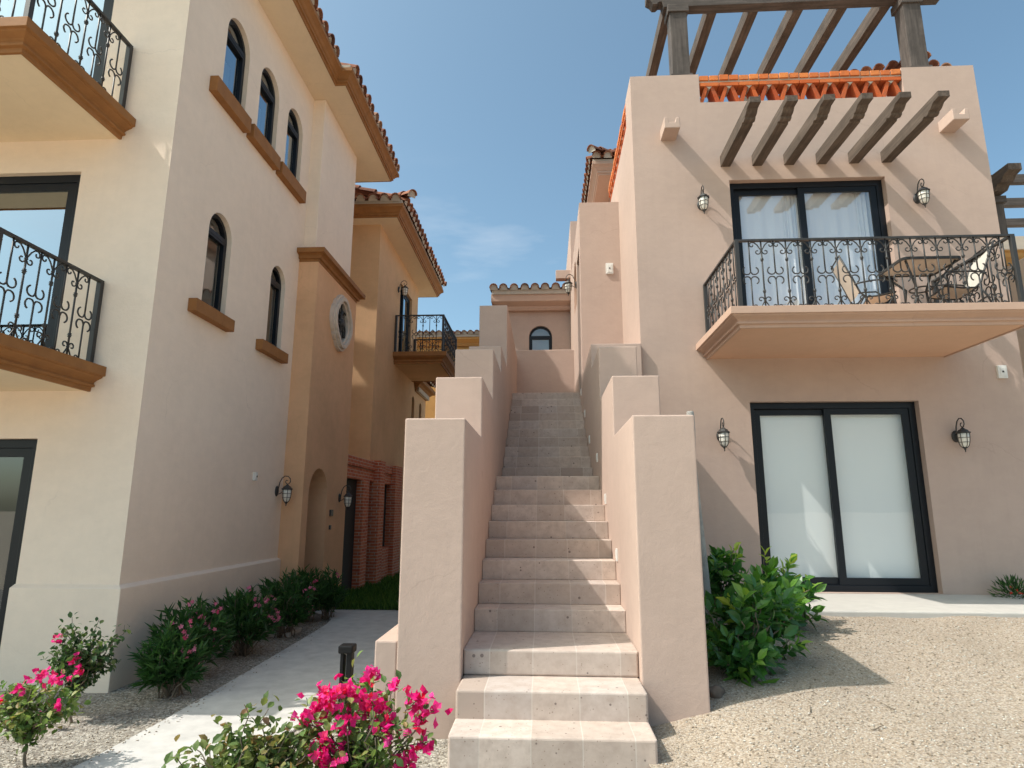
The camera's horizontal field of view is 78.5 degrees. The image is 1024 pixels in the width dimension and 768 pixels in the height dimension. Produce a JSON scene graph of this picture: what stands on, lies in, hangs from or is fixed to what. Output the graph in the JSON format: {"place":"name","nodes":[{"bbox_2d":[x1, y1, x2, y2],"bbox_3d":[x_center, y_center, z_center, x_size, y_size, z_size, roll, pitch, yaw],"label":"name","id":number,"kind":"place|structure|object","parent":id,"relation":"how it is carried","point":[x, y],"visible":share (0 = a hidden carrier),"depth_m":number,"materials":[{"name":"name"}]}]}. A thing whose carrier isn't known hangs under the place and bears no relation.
{"place":"outdoors","nodes":[
{"label":"outdoors","id":0,"kind":"place"},
{"bbox_2d":[0,614,447,767],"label":"gravel","id":1,"kind":"structure","parent":0,"point":[75,747],"depth_m":5.27,"materials":[{"name":"beige gravel"}]},
{"bbox_2d":[0,663,91,766],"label":"bougainvillea","id":2,"kind":"object","parent":1,"relation":"on","point":[22,724],"visible":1,"depth_m":4.23,"materials":[{"name":"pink plant"}]},
{"bbox_2d":[37,612,131,722],"bbox_3d":[-3.590,2.384,5.233,0.771,0.922,0.529,0,-11,3],"label":"bougainvillea","id":3,"kind":"object","parent":1,"relation":"on","point":[76,658],"visible":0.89,"depth_m":5.20,"materials":[{"name":"green plant"}]},
{"bbox_2d":[126,616,213,699],"bbox_3d":[-3.193,2.580,5.931,0.724,0.764,0.787,0,-11,3],"label":"oleander","id":4,"kind":"object","parent":1,"relation":"on","point":[164,664],"visible":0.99,"depth_m":5.80,"materials":[{"name":"green plant"}]},
{"bbox_2d":[139,593,236,682],"bbox_3d":[-3.361,2.639,6.542,0.869,0.888,1.002,0,-11,3],"label":"oleander","id":5,"kind":"object","parent":1,"relation":"on","point":[214,625],"visible":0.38,"depth_m":6.52,"materials":[{"name":"green plant"}]},
{"bbox_2d":[204,584,284,656],"bbox_3d":[-3.257,2.871,7.619,0.993,0.860,1.062,0,-11,3],"label":"oleander","id":6,"kind":"object","parent":1,"relation":"on","point":[252,615],"visible":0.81,"depth_m":7.48,"materials":[{"name":"green plant"}]},
{"bbox_2d":[161,690,332,767],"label":"bougainvillea","id":7,"kind":"object","parent":1,"relation":"on","point":[276,751],"visible":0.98,"depth_m":3.00,"materials":[{"name":"green plant"}]},
{"bbox_2d":[269,627,301,636],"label":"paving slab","id":8,"kind":"structure","parent":1,"relation":"on","point":[297,629],"depth_m":8.77,"materials":[{"name":"concrete"}]},
{"bbox_2d":[254,568,319,637],"bbox_3d":[-3.191,3.050,8.790,1.007,0.973,0.942,0,-11,3],"label":"oleander","id":9,"kind":"object","parent":1,"relation":"on","point":[292,606],"visible":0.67,"depth_m":8.66,"materials":[{"name":"green plant"}]},
{"bbox_2d":[281,565,335,621],"bbox_3d":[-3.239,3.296,9.895,0.918,0.930,0.977,0,-11,3],"label":"oleander","id":10,"kind":"object","parent":1,"relation":"on","point":[321,591],"visible":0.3,"depth_m":9.77,"materials":[{"name":"green plant"}]},
{"bbox_2d":[316,563,349,619],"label":"oleander","id":11,"kind":"object","parent":1,"relation":"on","point":[335,599],"visible":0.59,"depth_m":10.08,"materials":[{"name":"green plant"}]},
{"bbox_2d":[338,643,356,703],"bbox_3d":[-1.377,2.466,5.194,0.126,0.580,0.120,0,-11,3],"label":"bollard light","id":12,"kind":"object","parent":1,"relation":"on","point":[348,649],"visible":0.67,"depth_m":5.19,"materials":[{"name":"black metal"}]},
{"bbox_2d":[357,678,372,702],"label":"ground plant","id":13,"kind":"object","parent":1,"relation":"on","point":[365,683],"visible":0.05,"depth_m":5.73,"materials":[{"name":"green plant"}]},
{"bbox_2d":[288,650,453,767],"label":"bougainvillea","id":14,"kind":"object","parent":1,"relation":"on","point":[357,747],"visible":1,"depth_m":3.07,"materials":[{"name":"pink plant"}]},
{"bbox_2d":[73,609,398,767],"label":"path","id":15,"kind":"structure","parent":0,"point":[305,665],"depth_m":5.93,"materials":[{"name":"concrete"}]},
{"bbox_2d":[75,629,319,767],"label":"pebbles","id":16,"kind":"object","parent":15,"relation":"on","point":[178,711],"visible":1,"depth_m":5.15,"materials":[{"name":"gravel"}]},
{"bbox_2d":[323,568,399,609],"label":"grass","id":17,"kind":"structure","parent":0,"point":[383,593],"depth_m":11.80,"materials":[{"name":"green plant"}]},
{"bbox_2d":[348,185,456,567],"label":"house","id":18,"kind":"structure","parent":0,"point":[396,374],"depth_m":16.40,"materials":[{"name":"paint"}]},
{"bbox_2d":[341,454,402,591],"bbox_3d":[-3.330,3.284,14.507,0.510,3.000,4.690,0,-11,3],"label":"brick porch","id":19,"kind":"object","parent":18,"relation":"attached to","point":[371,542],"visible":0.53,"depth_m":14.32,"materials":[{"name":"red brick"}]},
{"bbox_2d":[398,280,407,297],"bbox_3d":[-3.077,-2.681,17.743,0.296,0.533,0.202,0,-11,3],"label":"wall lantern","id":20,"kind":"object","parent":18,"relation":"attached to","point":[404,290],"depth_m":17.69,"materials":[{"name":"black metal"}]},
{"bbox_2d":[398,287,409,351],"bbox_3d":[-3.299,-1.689,18.630,0.121,2.214,1.573,0,-11,3],"label":"glass door","id":21,"kind":"structure","parent":18,"relation":"in","point":[404,302],"depth_m":18.89,"materials":[{"name":"black metal"}]},
{"bbox_2d":[318,0,1023,331],"label":"sky","id":22,"kind":"structure","parent":0,"point":[491,111],"materials":[{"name":"blue"}]},
{"bbox_2d":[649,614,1023,767],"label":"gravel","id":23,"kind":"structure","parent":0,"point":[682,727],"depth_m":4.30,"materials":[{"name":"beige gravel"}]},
{"bbox_2d":[709,685,724,698],"bbox_3d":[1.465,2.232,4.530,0.128,0.120,0.128,-9,-14,37],"label":"rock","id":24,"kind":"object","parent":23,"relation":"on","point":[717,691],"visible":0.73,"depth_m":4.49,"materials":[{"name":"grey stone"}]},
{"bbox_2d":[707,542,748,607],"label":"broadleaf shrub","id":25,"kind":"object","parent":23,"relation":"on","point":[721,568],"visible":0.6,"depth_m":6.61,"materials":[{"name":"green plant"}]},
{"bbox_2d":[704,570,812,687],"bbox_3d":[1.955,1.977,5.100,0.782,0.886,1.205,-11,-16,43],"label":"broadleaf shrub","id":26,"kind":"object","parent":23,"relation":"on","point":[749,616],"visible":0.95,"depth_m":4.93,"materials":[{"name":"green plant"}]},
{"bbox_2d":[736,546,828,633],"bbox_3d":[2.580,2.021,6.090,0.877,0.872,0.818,-5,-13,25],"label":"broadleaf shrub","id":27,"kind":"object","parent":23,"relation":"on","point":[785,580],"visible":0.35,"depth_m":6.00,"materials":[{"name":"green plant"}]},
{"bbox_2d":[718,593,1023,617],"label":"terrace","id":28,"kind":"structure","parent":23,"relation":"on","point":[898,605],"depth_m":7.08,"materials":[{"name":"concrete"}]},
{"bbox_2d":[987,573,1023,598],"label":"flowering plant","id":29,"kind":"object","parent":28,"relation":"on","point":[1015,588],"visible":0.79,"depth_m":7.76,"materials":[{"name":"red plant"}]},
{"label":"ground","id":30,"kind":"structure","parent":0,"visible":0},
{"bbox_2d":[0,0,399,692],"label":"house","id":31,"kind":"structure","parent":30,"relation":"on","point":[180,294],"depth_m":7.54,"materials":[{"name":"beige paint"}]},
{"bbox_2d":[0,439,37,645],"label":"glass door","id":32,"kind":"structure","parent":31,"relation":"in","point":[26,448],"depth_m":6.55,"materials":[{"name":"black metal"}]},
{"bbox_2d":[0,175,80,348],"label":"glass door","id":33,"kind":"structure","parent":31,"relation":"in","point":[54,183],"depth_m":7.25,"materials":[{"name":"black metal"}]},
{"bbox_2d":[93,0,113,82],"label":"glass door","id":34,"kind":"structure","parent":31,"relation":"in","point":[108,4],"depth_m":7.64,"materials":[{"name":"black metal"}]},
{"bbox_2d":[202,214,226,310],"bbox_3d":[-3.942,-1.585,8.214,0.079,1.353,0.583,0,-11,3],"label":"window","id":35,"kind":"structure","parent":31,"relation":"in","point":[221,239],"depth_m":8.40,"materials":[{"name":"black metal"}]},
{"bbox_2d":[223,19,245,103],"bbox_3d":[-3.937,-4.478,8.782,0.079,1.287,0.638,0,-11,3],"label":"window","id":36,"kind":"structure","parent":31,"relation":"in","point":[235,56],"depth_m":8.90,"materials":[{"name":"glass"}]},
{"bbox_2d":[252,472,257,480],"bbox_3d":[-3.756,1.352,9.166,0.062,0.121,0.077,0,-11,3],"label":"junction box","id":37,"kind":"object","parent":31,"relation":"attached to","point":[255,475],"visible":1,"depth_m":9.13,"materials":[{"name":"white plastic"}]},
{"bbox_2d":[257,68,274,145],"bbox_3d":[-3.883,-4.287,9.780,0.079,1.309,0.649,0,-11,3],"label":"window","id":38,"kind":"structure","parent":31,"relation":"in","point":[266,109],"depth_m":9.92,"materials":[{"name":"black metal"}]},
{"bbox_2d":[266,267,280,346],"bbox_3d":[-3.847,-1.220,9.989,0.079,1.364,0.539,0,-11,3],"label":"window","id":39,"kind":"structure","parent":31,"relation":"in","point":[276,284],"depth_m":10.16,"materials":[{"name":"black metal"}]},
{"bbox_2d":[275,476,292,505],"bbox_3d":[-3.604,1.692,9.921,0.267,0.482,0.183,0,-11,3],"label":"wall lantern","id":40,"kind":"object","parent":31,"relation":"attached to","point":[287,489],"depth_m":9.88,"materials":[{"name":"black metal"}]},
{"bbox_2d":[285,109,298,177],"bbox_3d":[-3.830,-4.087,10.765,0.079,1.309,0.638,0,-11,3],"label":"window","id":41,"kind":"structure","parent":31,"relation":"in","point":[292,141],"depth_m":10.91,"materials":[{"name":"black metal"}]},
{"bbox_2d":[338,485,352,510],"bbox_3d":[-3.155,2.161,11.903,0.267,0.482,0.183,0,-11,3],"label":"wall lantern","id":42,"kind":"object","parent":31,"relation":"attached to","point":[348,496],"depth_m":11.86,"materials":[{"name":"black metal"}]},
{"bbox_2d":[489,282,570,349],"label":"house","id":43,"kind":"structure","parent":30,"relation":"on","point":[539,318],"depth_m":15.52,"materials":[{"name":"beige paint"}]},
{"bbox_2d":[529,326,551,349],"bbox_3d":[0.710,-0.863,15.548,0.570,1.160,0.072,0,-11,3],"label":"window","id":44,"kind":"structure","parent":43,"relation":"in","point":[531,337],"depth_m":15.58,"materials":[{"name":"black metal"}]},
{"bbox_2d":[373,305,709,767],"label":"staircase","id":45,"kind":"structure","parent":30,"relation":"on","point":[551,613],"depth_m":4.70,"materials":[{"name":"paint"}]},
{"bbox_2d":[556,51,1023,594],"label":"house","id":46,"kind":"structure","parent":30,"relation":"on","point":[842,463],"depth_m":8.72,"materials":[{"name":"beige paint"}]},
{"bbox_2d":[564,274,576,295],"bbox_3d":[1.168,-1.983,12.548,0.257,0.463,0.176,0,-11,3],"label":"wall lantern","id":47,"kind":"object","parent":46,"relation":"attached to","point":[568,286],"depth_m":12.50,"materials":[{"name":"black metal"}]},
{"bbox_2d":[606,263,612,273],"bbox_3d":[1.733,-2.050,11.133,0.130,0.200,0.056,0,-11,3],"label":"junction box","id":48,"kind":"object","parent":46,"relation":"attached to","point":[609,268],"visible":1,"depth_m":11.11,"materials":[{"name":"white plastic"}]},
{"bbox_2d":[697,185,708,213],"bbox_3d":[2.786,-2.676,9.154,0.176,0.463,0.257,0,-11,3],"label":"wall lantern","id":49,"kind":"object","parent":46,"relation":"attached to","point":[703,201],"depth_m":9.06,"materials":[{"name":"black metal"}]},
{"bbox_2d":[716,418,729,450],"bbox_3d":[2.849,0.685,8.470,0.176,0.463,0.257,0,-11,3],"label":"wall lantern","id":50,"kind":"object","parent":46,"relation":"attached to","point":[722,434],"depth_m":8.38,"materials":[{"name":"white glass"}]},
{"bbox_2d":[618,0,938,136],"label":"pergola","id":51,"kind":"object","parent":46,"relation":"on","point":[673,27],"visible":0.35,"depth_m":10.15,"materials":[{"name":"brown wood"}]},
{"bbox_2d":[729,180,894,305],"bbox_3d":[4.362,-1.749,9.162,2.250,2.580,0.100,0,-11,3],"label":"glass door","id":52,"kind":"structure","parent":46,"relation":"in","point":[874,187],"depth_m":9.31,"materials":[{"name":"black metal"}]},
{"bbox_2d":[750,402,937,592],"bbox_3d":[4.420,1.499,8.501,2.260,2.520,0.100,0,-11,3],"label":"glass door","id":53,"kind":"structure","parent":46,"relation":"in","point":[927,582],"depth_m":8.48,"materials":[{"name":"black metal"}]},
{"bbox_2d":[830,255,896,303],"bbox_3d":[4.584,-1.176,8.158,0.629,0.943,0.496,-3,-12,15],"label":"patio chair","id":54,"kind":"object","parent":46,"relation":"on","point":[847,288],"visible":0.53,"depth_m":8.13,"materials":[{"name":"beige fabric"}]},
{"bbox_2d":[878,256,960,302],"bbox_3d":[4.994,-1.133,7.645,0.700,0.652,0.610,0,-11,3],"label":"patio table","id":55,"kind":"object","parent":46,"relation":"on","point":[930,260],"visible":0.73,"depth_m":7.62,"materials":[{"name":"beige wood"}]},
{"bbox_2d":[913,178,929,207],"bbox_3d":[5.882,-2.722,8.997,0.176,0.463,0.257,0,-11,3],"label":"wall lantern","id":56,"kind":"object","parent":46,"relation":"attached to","point":[922,195],"depth_m":8.92,"materials":[{"name":"black metal"}]},
{"bbox_2d":[951,418,970,451],"bbox_3d":[5.955,0.679,8.305,0.176,0.463,0.257,0,-11,3],"label":"wall lantern","id":57,"kind":"object","parent":46,"relation":"attached to","point":[961,436],"depth_m":8.23,"materials":[{"name":"black metal"}]},
{"bbox_2d":[929,240,993,302],"bbox_3d":[5.620,-1.241,7.828,0.629,0.943,0.496,-2,-12,11],"label":"patio chair","id":58,"kind":"object","parent":46,"relation":"on","point":[960,291],"visible":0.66,"depth_m":7.76,"materials":[{"name":"beige fabric"}]},
{"bbox_2d":[996,365,1007,378],"bbox_3d":[6.681,-0.165,8.545,0.120,0.180,0.056,0,-11,3],"label":"junction box","id":59,"kind":"object","parent":46,"relation":"attached to","point":[1001,371],"visible":1,"depth_m":8.53,"materials":[{"name":"white plastic"}]},
{"bbox_2d":[1001,236,1023,373],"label":"house","id":60,"kind":"structure","parent":30,"relation":"on","point":[1020,251],"depth_m":10.74,"materials":[{"name":"beige paint"}]},
{"bbox_2d":[991,163,1023,233],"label":"pergola","id":61,"kind":"object","parent":60,"relation":"on","point":[1005,177],"visible":0.09,"depth_m":11.03,"materials":[{"name":"brown wood"}]},
{"label":"lawn bed","id":62,"kind":"structure","parent":0,"visible":0},
{"bbox_2d":[416,330,478,417],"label":"house","id":63,"kind":"structure","parent":62,"relation":"on","point":[466,339],"depth_m":24.65,"materials":[{"name":"orange paint"}]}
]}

